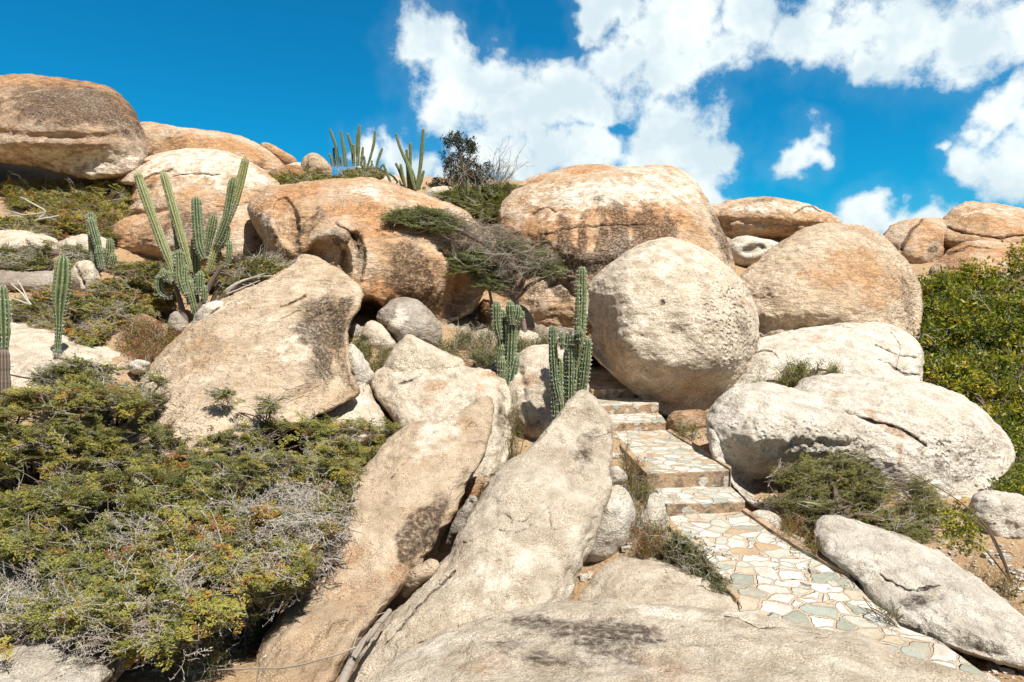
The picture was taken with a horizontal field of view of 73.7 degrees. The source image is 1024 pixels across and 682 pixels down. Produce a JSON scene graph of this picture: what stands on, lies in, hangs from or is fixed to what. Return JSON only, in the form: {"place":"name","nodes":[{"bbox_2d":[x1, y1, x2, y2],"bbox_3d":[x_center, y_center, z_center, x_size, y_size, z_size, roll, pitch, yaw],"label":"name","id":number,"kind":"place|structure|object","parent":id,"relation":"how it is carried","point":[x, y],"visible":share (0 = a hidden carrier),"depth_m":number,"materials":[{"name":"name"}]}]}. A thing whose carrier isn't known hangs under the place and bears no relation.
{"place":"outdoors","nodes":[
{"label":"outdoors","id":0,"kind":"place"},
{"bbox_2d":[0,162,1023,681],"bbox_3d":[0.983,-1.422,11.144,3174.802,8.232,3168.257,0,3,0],"label":"ground","id":1,"kind":"structure","parent":0,"point":[362,318],"depth_m":7.24,"materials":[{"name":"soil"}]},
{"bbox_2d":[0,285,12,404],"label":"columnar cactus","id":2,"kind":"object","parent":1,"relation":"on","point":[5,334],"visible":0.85,"depth_m":7.13,"materials":[{"name":"green plant"}]},
{"bbox_2d":[0,555,52,637],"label":"shrub","id":3,"kind":"object","parent":1,"relation":"on","point":[10,574],"visible":0.16,"depth_m":5.07,"materials":[{"name":"green plant"}]},
{"bbox_2d":[0,229,59,254],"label":"boulder","id":4,"kind":"object","parent":1,"relation":"on","point":[16,236],"visible":0.49,"depth_m":13.53,"materials":[{"name":"beige stone"}]},
{"bbox_2d":[0,269,71,290],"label":"boulder","id":5,"kind":"object","parent":1,"relation":"on","point":[24,279],"visible":0.4,"depth_m":11.94,"materials":[{"name":"grey stone"}]},
{"bbox_2d":[0,225,111,272],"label":"scrub bush","id":6,"kind":"object","parent":1,"relation":"on","point":[25,258],"visible":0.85,"depth_m":12.81,"materials":[{"name":"green plant"}]},
{"bbox_2d":[0,217,122,241],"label":"scrub bush","id":7,"kind":"object","parent":1,"relation":"on","point":[51,231],"visible":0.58,"depth_m":14.42,"materials":[{"name":"green plant"}]},
{"bbox_2d":[8,322,121,399],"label":"boulder","id":8,"kind":"object","parent":1,"relation":"on","point":[25,343],"visible":0.34,"depth_m":9.20,"materials":[{"name":"beige stone"}]},
{"bbox_2d":[51,255,71,355],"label":"columnar cactus","id":9,"kind":"object","parent":8,"relation":"on","point":[61,284],"visible":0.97,"depth_m":8.76,"materials":[{"name":"green plant"}]},
{"bbox_2d":[0,172,135,235],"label":"scrub bush","id":10,"kind":"object","parent":1,"relation":"on","point":[70,202],"visible":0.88,"depth_m":16.32,"materials":[{"name":"green plant"}]},
{"bbox_2d":[0,635,137,681],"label":"boulder","id":11,"kind":"object","parent":1,"relation":"on","point":[32,665],"visible":0.51,"depth_m":3.79,"materials":[{"name":"white stone"}]},
{"bbox_2d":[0,74,147,179],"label":"boulder","id":12,"kind":"object","parent":1,"relation":"on","point":[89,130],"visible":0.98,"depth_m":17.19,"materials":[{"name":"stone"}]},
{"bbox_2d":[58,234,106,252],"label":"boulder","id":13,"kind":"object","parent":1,"relation":"on","point":[72,240],"visible":0.34,"depth_m":14.04,"materials":[{"name":"beige stone"}]},
{"bbox_2d":[0,378,168,504],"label":"thorn shrub","id":14,"kind":"object","parent":1,"relation":"on","point":[29,444],"visible":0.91,"depth_m":6.44,"materials":[{"name":"green plant"}]},
{"bbox_2d":[10,277,161,347],"bbox_3d":[-6.822,-0.431,10.581,2.877,1.473,1.695,1,4,23],"label":"scrub bush","id":15,"kind":"object","parent":1,"relation":"on","point":[87,309],"visible":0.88,"depth_m":10.46,"materials":[{"name":"green plant"}]},
{"bbox_2d":[71,260,100,293],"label":"boulder","id":16,"kind":"object","parent":1,"relation":"on","point":[78,282],"visible":0.68,"depth_m":11.73,"materials":[{"name":"beige stone"}]},
{"bbox_2d":[10,344,174,427],"bbox_3d":[-4.955,0.543,7.787,2.900,1.014,1.191,1,4,19],"label":"thorn shrub","id":17,"kind":"object","parent":1,"relation":"on","point":[86,372],"visible":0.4,"depth_m":7.58,"materials":[{"name":"green plant"}]},
{"bbox_2d":[86,212,116,273],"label":"columnar cactus","id":18,"kind":"object","parent":1,"relation":"on","point":[99,260],"visible":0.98,"depth_m":12.15,"materials":[{"name":"green plant"}]},
{"bbox_2d":[0,558,217,681],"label":"thorn shrub","id":19,"kind":"object","parent":1,"relation":"on","point":[27,609],"visible":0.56,"depth_m":3.98,"materials":[{"name":"green plant"}]},
{"bbox_2d":[76,257,182,317],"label":"scrub bush","id":20,"kind":"object","parent":1,"relation":"on","point":[125,290],"visible":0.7,"depth_m":11.33,"materials":[{"name":"green plant"}]},
{"bbox_2d":[111,310,180,363],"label":"scrub bush","id":21,"kind":"object","parent":1,"relation":"on","point":[144,350],"visible":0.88,"depth_m":9.82,"materials":[{"name":"brown plant"}]},
{"bbox_2d":[127,185,198,215],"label":"boulder","id":22,"kind":"object","parent":1,"relation":"on","point":[178,192],"visible":0.2,"depth_m":16.21,"materials":[{"name":"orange stone"}]},
{"bbox_2d":[167,311,187,336],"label":"boulder","id":23,"kind":"object","parent":1,"relation":"on","point":[181,325],"visible":0.67,"depth_m":10.13,"materials":[{"name":"grey stone"}]},
{"bbox_2d":[104,254,252,291],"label":"scrub bush","id":24,"kind":"object","parent":1,"relation":"on","point":[221,275],"visible":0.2,"depth_m":12.99,"materials":[{"name":"green plant"}]},
{"bbox_2d":[0,430,366,681],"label":"thorn shrub","id":25,"kind":"object","parent":1,"relation":"on","point":[149,538],"visible":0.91,"depth_m":4.71,"materials":[{"name":"green plant"}]},
{"bbox_2d":[109,203,263,268],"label":"boulder","id":26,"kind":"object","parent":1,"relation":"on","point":[136,233],"visible":0.34,"depth_m":14.37,"materials":[{"name":"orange stone"}]},
{"bbox_2d":[113,148,279,212],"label":"boulder","id":27,"kind":"object","parent":26,"relation":"on","point":[208,172],"visible":0.62,"depth_m":16.90,"materials":[{"name":"beige stone"}]},
{"bbox_2d":[134,157,249,323],"bbox_3d":[-5.037,-1.555,10.793,1.816,2.699,0.540,0,3,0],"label":"columnar cactus","id":28,"kind":"object","parent":1,"relation":"on","point":[182,262],"visible":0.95,"depth_m":10.71,"materials":[{"name":"green plant"}]},
{"bbox_2d":[155,632,233,681],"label":"weed patch","id":29,"kind":"object","parent":1,"relation":"on","point":[207,658],"visible":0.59,"depth_m":4.13,"materials":[{"name":"green plant"}]},
{"bbox_2d":[191,300,223,323],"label":"boulder","id":30,"kind":"object","parent":1,"relation":"on","point":[206,310],"visible":0.55,"depth_m":9.96,"materials":[{"name":"white stone"}]},
{"bbox_2d":[140,122,283,172],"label":"boulder","id":31,"kind":"object","parent":1,"relation":"on","point":[160,138],"visible":0.41,"depth_m":22.95,"materials":[{"name":"orange stone"}]},
{"bbox_2d":[261,142,296,164],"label":"boulder","id":32,"kind":"object","parent":31,"relation":"on","point":[283,157],"visible":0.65,"depth_m":24.38,"materials":[{"name":"orange stone"}]},
{"bbox_2d":[69,397,402,519],"bbox_3d":[-2.874,1.167,6.968,3.516,1.209,2.121,0,3,0],"label":"thorn shrub","id":33,"kind":"object","parent":1,"relation":"on","point":[327,427],"visible":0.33,"depth_m":6.91,"materials":[{"name":"green plant"}]},
{"bbox_2d":[119,254,363,460],"bbox_3d":[-3.532,-0.060,9.236,2.951,2.538,5.105,-1,4,-11],"label":"boulder","id":34,"kind":"object","parent":1,"relation":"on","point":[294,320],"visible":0.75,"depth_m":8.62,"materials":[{"name":"beige stone"}]},
{"bbox_2d":[194,365,292,427],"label":"thorn shrub","id":35,"kind":"object","parent":1,"relation":"on","point":[268,405],"visible":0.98,"depth_m":7.16,"materials":[{"name":"green plant"}]},
{"bbox_2d":[228,607,265,642],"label":"shrub","id":36,"kind":"object","parent":1,"relation":"on","point":[255,631],"visible":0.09,"depth_m":4.92,"materials":[{"name":"green plant"}]},
{"bbox_2d":[214,238,304,297],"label":"scrub bush","id":37,"kind":"object","parent":1,"relation":"on","point":[262,264],"visible":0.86,"depth_m":11.15,"materials":[{"name":"green plant"}]},
{"bbox_2d":[172,454,364,651],"bbox_3d":[-1.722,1.537,4.892,1.337,1.306,1.345,0,3,0],"label":"thorn shrub","id":38,"kind":"object","parent":1,"relation":"on","point":[270,609],"visible":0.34,"depth_m":4.87,"materials":[{"name":"grey plant"}]},
{"bbox_2d":[197,611,391,672],"bbox_3d":[-1.255,1.850,3.980,1.154,0.283,0.516,-1,4,-16],"label":"dead branch","id":39,"kind":"object","parent":1,"relation":"on","point":[333,655],"visible":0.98,"depth_m":3.85,"materials":[{"name":"grey wood"}]},
{"bbox_2d":[301,153,331,175],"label":"boulder","id":40,"kind":"object","parent":1,"relation":"on","point":[313,161],"visible":0.69,"depth_m":23.00,"materials":[{"name":"beige stone"}]},
{"bbox_2d":[270,154,390,184],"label":"scrub bush","id":41,"kind":"object","parent":1,"relation":"on","point":[350,172],"visible":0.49,"depth_m":18.85,"materials":[{"name":"green plant"}]},
{"bbox_2d":[296,383,384,454],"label":"boulder","id":42,"kind":"object","parent":1,"relation":"on","point":[354,408],"visible":0.28,"depth_m":8.22,"materials":[{"name":"beige stone"}]},
{"bbox_2d":[328,125,382,168],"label":"columnar cactus","id":43,"kind":"object","parent":1,"relation":"on","point":[353,150],"visible":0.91,"depth_m":20.35,"materials":[{"name":"green plant"}]},
{"bbox_2d":[348,344,373,387],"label":"boulder","id":44,"kind":"object","parent":1,"relation":"on","point":[362,372],"visible":0.44,"depth_m":8.96,"materials":[{"name":"white stone"}]},
{"bbox_2d":[337,608,391,681],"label":"dead branch","id":45,"kind":"object","parent":1,"relation":"on","point":[344,676],"visible":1,"depth_m":3.95,"materials":[{"name":"grey wood"}]},
{"bbox_2d":[247,177,484,323],"bbox_3d":[-2.830,-1.841,13.662,5.915,3.247,4.121,3,5,42],"label":"boulder","id":46,"kind":"object","parent":1,"relation":"on","point":[337,223],"visible":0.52,"depth_m":11.77,"materials":[{"name":"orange stone"}]},
{"bbox_2d":[350,332,394,372],"bbox_3d":[-1.930,0.260,9.553,0.918,0.768,0.598,3,4,39],"label":"weed patch","id":47,"kind":"object","parent":1,"relation":"on","point":[382,355],"visible":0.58,"depth_m":9.49,"materials":[{"name":"green plant"}]},
{"bbox_2d":[256,396,493,681],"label":"boulder","id":48,"kind":"object","parent":1,"relation":"on","point":[409,494],"visible":0.88,"depth_m":5.34,"materials":[{"name":"stone"}]},
{"bbox_2d":[359,320,396,350],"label":"boulder","id":49,"kind":"object","parent":1,"relation":"on","point":[377,333],"visible":0.61,"depth_m":9.99,"materials":[{"name":"beige stone"}]},
{"bbox_2d":[376,129,425,190],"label":"columnar cactus","id":50,"kind":"object","parent":1,"relation":"on","point":[414,183],"visible":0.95,"depth_m":17.82,"materials":[{"name":"green plant"}]},
{"bbox_2d":[376,297,441,345],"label":"boulder","id":51,"kind":"object","parent":1,"relation":"on","point":[398,318],"visible":0.77,"depth_m":10.27,"materials":[{"name":"grey stone"}]},
{"bbox_2d":[383,334,465,371],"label":"boulder","id":52,"kind":"object","parent":1,"relation":"on","point":[410,351],"visible":0.63,"depth_m":9.06,"materials":[{"name":"beige stone"}]},
{"bbox_2d":[370,365,513,498],"bbox_3d":[-0.700,1.034,8.594,1.586,1.450,2.776,-2,4,-31],"label":"boulder","id":53,"kind":"object","parent":1,"relation":"on","point":[408,397],"visible":0.48,"depth_m":8.44,"materials":[{"name":"beige stone"}]},
{"bbox_2d":[437,495,477,552],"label":"boulder","id":54,"kind":"object","parent":1,"relation":"on","point":[455,526],"visible":0.84,"depth_m":6.15,"materials":[{"name":"grey stone"}]},
{"bbox_2d":[425,130,497,188],"bbox_3d":[-1.275,-4.558,17.677,2.033,2.101,1.715,0,3,0],"label":"skyline tree","id":55,"kind":"object","parent":1,"relation":"on","point":[472,176],"visible":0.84,"depth_m":17.77,"materials":[{"name":"green plant"}]},
{"bbox_2d":[429,324,497,367],"bbox_3d":[-0.672,0.130,9.953,0.938,0.822,1.252,-2,4,-36],"label":"weed patch","id":56,"kind":"object","parent":1,"relation":"on","point":[484,359],"visible":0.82,"depth_m":9.92,"materials":[{"name":"green plant"}]},
{"bbox_2d":[453,475,484,516],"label":"boulder","id":57,"kind":"object","parent":1,"relation":"on","point":[474,485],"visible":0.51,"depth_m":6.70,"materials":[{"name":"brown stone"}]},
{"bbox_2d":[377,203,572,332],"bbox_3d":[-0.717,-1.233,11.979,3.582,2.731,2.077,1,4,14],"label":"windswept tree","id":58,"kind":"object","parent":1,"relation":"on","point":[479,262],"visible":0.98,"depth_m":11.52,"materials":[{"name":"green plant"}]},
{"bbox_2d":[427,170,522,225],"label":"scrub bush","id":59,"kind":"object","parent":1,"relation":"on","point":[475,201],"visible":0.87,"depth_m":16.41,"materials":[{"name":"green plant"}]},
{"bbox_2d":[348,389,612,681],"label":"boulder","id":60,"kind":"object","parent":1,"relation":"on","point":[526,535],"visible":0.86,"depth_m":5.25,"materials":[{"name":"beige stone"}]},
{"bbox_2d":[401,558,439,597],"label":"boulder","id":61,"kind":"object","parent":60,"relation":"on","point":[420,574],"visible":0.86,"depth_m":5.07,"materials":[{"name":"beige stone"}]},
{"bbox_2d":[446,323,527,357],"bbox_3d":[-0.357,-0.036,10.508,1.219,0.775,1.548,-1,4,-19],"label":"weed patch","id":62,"kind":"object","parent":1,"relation":"on","point":[480,338],"visible":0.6,"depth_m":10.28,"materials":[{"name":"green plant"}]},
{"bbox_2d":[490,300,524,384],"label":"columnar cactus","id":63,"kind":"object","parent":1,"relation":"on","point":[512,317],"visible":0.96,"depth_m":8.91,"materials":[{"name":"green plant"}]},
{"bbox_2d":[482,135,534,185],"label":"bare shrub","id":64,"kind":"object","parent":1,"relation":"on","point":[498,174],"visible":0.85,"depth_m":18.13,"materials":[{"name":"grey plant"}]},
{"bbox_2d":[505,393,525,458],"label":"weed patch","id":65,"kind":"object","parent":1,"relation":"on","point":[512,439],"visible":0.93,"depth_m":8.07,"materials":[{"name":"green plant"}]},
{"bbox_2d":[508,344,589,438],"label":"boulder","id":66,"kind":"object","parent":1,"relation":"on","point":[529,386],"visible":0.44,"depth_m":8.61,"materials":[{"name":"beige stone"}]},
{"bbox_2d":[547,266,591,419],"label":"columnar cactus","id":67,"kind":"object","parent":1,"relation":"on","point":[569,376],"visible":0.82,"depth_m":8.08,"materials":[{"name":"green plant"}]},
{"bbox_2d":[519,164,639,185],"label":"boulder","id":68,"kind":"object","parent":1,"relation":"on","point":[572,170],"visible":0.33,"depth_m":18.07,"materials":[{"name":"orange stone"}]},
{"bbox_2d":[583,485,635,563],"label":"boulder","id":69,"kind":"object","parent":1,"relation":"on","point":[619,514],"visible":0.53,"depth_m":6.08,"materials":[{"name":"white stone"}]},
{"bbox_2d":[497,164,735,338],"bbox_3d":[2.283,-2.047,15.256,5.275,4.400,5.172,0,3,0],"label":"boulder","id":70,"kind":"object","parent":1,"relation":"on","point":[594,223],"visible":0.55,"depth_m":13.98,"materials":[{"name":"stone"}]},
{"bbox_2d":[610,466,627,485],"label":"boulder","id":71,"kind":"object","parent":1,"relation":"on","point":[618,475],"visible":0.83,"depth_m":7.34,"materials":[{"name":"white stone"}]},
{"bbox_2d":[612,434,653,499],"bbox_3d":[1.350,1.399,7.688,0.428,0.630,0.794,-1,4,-11],"label":"weed patch","id":72,"kind":"object","parent":1,"relation":"on","point":[629,474],"visible":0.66,"depth_m":7.64,"materials":[{"name":"green plant"}]},
{"bbox_2d":[625,511,675,559],"bbox_3d":[1.220,1.740,6.051,0.495,0.526,0.720,0,3,0],"label":"weed patch","id":73,"kind":"object","parent":1,"relation":"on","point":[646,544],"visible":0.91,"depth_m":5.94,"materials":[{"name":"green plant"}]},
{"bbox_2d":[632,493,668,539],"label":"boulder","id":74,"kind":"object","parent":1,"relation":"on","point":[654,507],"visible":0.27,"depth_m":6.45,"materials":[{"name":"white stone"}]},
{"bbox_2d":[625,469,680,543],"bbox_3d":[1.306,1.632,6.519,0.542,0.681,1.075,0,3,0],"label":"weed patch","id":75,"kind":"object","parent":1,"relation":"on","point":[646,490],"visible":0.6,"depth_m":6.69,"materials":[{"name":"green plant"}]},
{"bbox_2d":[578,554,738,611],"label":"boulder","id":76,"kind":"object","parent":1,"relation":"on","point":[624,577],"visible":0.38,"depth_m":5.44,"materials":[{"name":"beige stone"}]},
{"bbox_2d":[586,237,758,416],"bbox_3d":[2.702,-0.287,11.496,3.015,3.029,2.767,0,3,0],"label":"boulder","id":77,"kind":"object","parent":1,"relation":"on","point":[674,322],"visible":0.91,"depth_m":10.56,"materials":[{"name":"beige stone"}]},
{"bbox_2d":[368,597,993,681],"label":"boulder","id":78,"kind":"object","parent":1,"relation":"on","point":[604,639],"visible":1,"depth_m":3.75,"materials":[{"name":"beige stone"}]},
{"bbox_2d":[636,524,735,596],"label":"feathery bush","id":79,"kind":"object","parent":1,"relation":"on","point":[684,551],"visible":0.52,"depth_m":5.77,"materials":[{"name":"green plant"}]},
{"bbox_2d":[668,413,703,442],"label":"weed patch","id":80,"kind":"object","parent":1,"relation":"on","point":[681,431],"visible":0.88,"depth_m":9.15,"materials":[{"name":"green plant"}]},
{"bbox_2d":[666,409,706,431],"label":"boulder","id":81,"kind":"object","parent":1,"relation":"on","point":[695,414],"visible":0.35,"depth_m":10.07,"materials":[{"name":"brown stone"}]},
{"bbox_2d":[729,235,777,266],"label":"boulder","id":82,"kind":"object","parent":1,"relation":"on","point":[747,251],"visible":0.59,"depth_m":16.23,"materials":[{"name":"white stone"}]},
{"bbox_2d":[753,510,782,529],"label":"boulder","id":83,"kind":"object","parent":1,"relation":"on","point":[770,517],"visible":0.32,"depth_m":6.83,"materials":[{"name":"white stone"}]},
{"bbox_2d":[712,196,841,242],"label":"boulder","id":84,"kind":"object","parent":1,"relation":"on","point":[776,219],"visible":0.71,"depth_m":17.36,"materials":[{"name":"beige stone"}]},
{"bbox_2d":[588,366,989,679],"bbox_3d":[1.942,1.636,8.897,1.391,1.736,9.555,0,3,-6],"label":"stone stairway","id":85,"kind":"object","parent":1,"relation":"on","point":[701,496],"visible":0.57,"depth_m":6.30,"materials":[{"name":"beige stone"}]},
{"bbox_2d":[768,507,828,555],"bbox_3d":[2.715,1.820,6.454,0.667,0.451,1.027,1,4,20],"label":"weed patch","id":86,"kind":"object","parent":1,"relation":"on","point":[805,536],"visible":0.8,"depth_m":6.35,"materials":[{"name":"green plant"}]},
{"bbox_2d":[706,381,908,514],"bbox_3d":[3.626,1.293,8.331,2.594,1.497,1.853,0,3,0],"label":"boulder","id":87,"kind":"object","parent":1,"relation":"on","point":[755,431],"visible":0.49,"depth_m":7.91,"materials":[{"name":"white stone"}]},
{"bbox_2d":[731,322,924,387],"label":"boulder","id":88,"kind":"object","parent":1,"relation":"on","point":[880,349],"visible":0.41,"depth_m":10.82,"materials":[{"name":"white stone"}]},
{"bbox_2d":[750,345,845,387],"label":"bush","id":89,"kind":"object","parent":88,"relation":"on","point":[794,376],"visible":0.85,"depth_m":9.93,"materials":[{"name":"green plant"}]},
{"bbox_2d":[740,223,923,338],"bbox_3d":[6.393,-1.101,13.669,4.956,2.847,3.175,-2,4,-31],"label":"boulder","id":90,"kind":"object","parent":1,"relation":"on","point":[820,274],"visible":0.69,"depth_m":12.70,"materials":[{"name":"beige stone"}]},
{"bbox_2d":[763,445,962,543],"bbox_3d":[3.646,1.698,7.244,2.198,1.067,1.606,0,3,0],"label":"feathery bush","id":91,"kind":"object","parent":1,"relation":"on","point":[836,485],"visible":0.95,"depth_m":7.12,"materials":[{"name":"green plant"}]},
{"bbox_2d":[863,586,903,636],"bbox_3d":[2.752,1.986,5.076,0.293,0.455,0.445,3,4,36],"label":"weed patch","id":92,"kind":"object","parent":1,"relation":"on","point":[887,616],"visible":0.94,"depth_m":5.05,"materials":[{"name":"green plant"}]},
{"bbox_2d":[794,373,1015,498],"bbox_3d":[5.081,1.203,8.911,2.946,1.406,2.285,0,3,0],"label":"boulder","id":93,"kind":"object","parent":1,"relation":"on","point":[957,445],"visible":0.61,"depth_m":8.30,"materials":[{"name":"white stone"}]},
{"bbox_2d":[883,217,948,263],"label":"boulder","id":94,"kind":"object","parent":1,"relation":"on","point":[919,240],"visible":0.6,"depth_m":17.07,"materials":[{"name":"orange stone"}]},
{"bbox_2d":[813,515,1023,669],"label":"boulder","id":95,"kind":"object","parent":1,"relation":"on","point":[947,601],"visible":0.91,"depth_m":5.35,"materials":[{"name":"white stone"}]},
{"bbox_2d":[910,472,1013,581],"bbox_3d":[3.952,1.631,6.111,0.910,0.972,0.422,0,3,0],"label":"arching shrub","id":96,"kind":"object","parent":1,"relation":"on","point":[966,528],"visible":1,"depth_m":6.11,"materials":[{"name":"green plant"}]},
{"bbox_2d":[913,279,1023,387],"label":"vine thicket","id":97,"kind":"object","parent":1,"relation":"on","point":[996,330],"visible":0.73,"depth_m":12.62,"materials":[{"name":"green plant"}]},
{"bbox_2d":[916,238,1023,333],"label":"vine thicket","id":98,"kind":"object","parent":1,"relation":"on","point":[956,283],"visible":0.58,"depth_m":14.14,"materials":[{"name":"green plant"}]},
{"bbox_2d":[923,338,1023,452],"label":"vine thicket","id":99,"kind":"object","parent":1,"relation":"on","point":[968,374],"visible":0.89,"depth_m":11.12,"materials":[{"name":"green plant"}]},
{"bbox_2d":[929,240,1023,279],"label":"boulder","id":100,"kind":"object","parent":1,"relation":"on","point":[967,251],"visible":0.52,"depth_m":15.10,"materials":[{"name":"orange stone"}]},
{"bbox_2d":[943,201,1023,248],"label":"boulder","id":101,"kind":"object","parent":1,"relation":"on","point":[970,221],"visible":0.66,"depth_m":17.11,"materials":[{"name":"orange stone"}]},
{"bbox_2d":[960,545,1023,603],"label":"weed patch","id":102,"kind":"object","parent":1,"relation":"on","point":[1003,585],"visible":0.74,"depth_m":5.83,"materials":[{"name":"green plant"}]},
{"bbox_2d":[966,490,1023,538],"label":"boulder","id":103,"kind":"object","parent":1,"relation":"on","point":[1005,510],"visible":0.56,"depth_m":7.07,"materials":[{"name":"white stone"}]},
{"bbox_2d":[983,428,1023,495],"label":"vine thicket","id":104,"kind":"object","parent":1,"relation":"on","point":[1012,481],"visible":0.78,"depth_m":8.16,"materials":[{"name":"green plant"}]},
{"bbox_2d":[0,0,1023,234],"label":"sky","id":105,"kind":"structure","parent":0,"point":[876,115],"materials":[{"name":"blue"}]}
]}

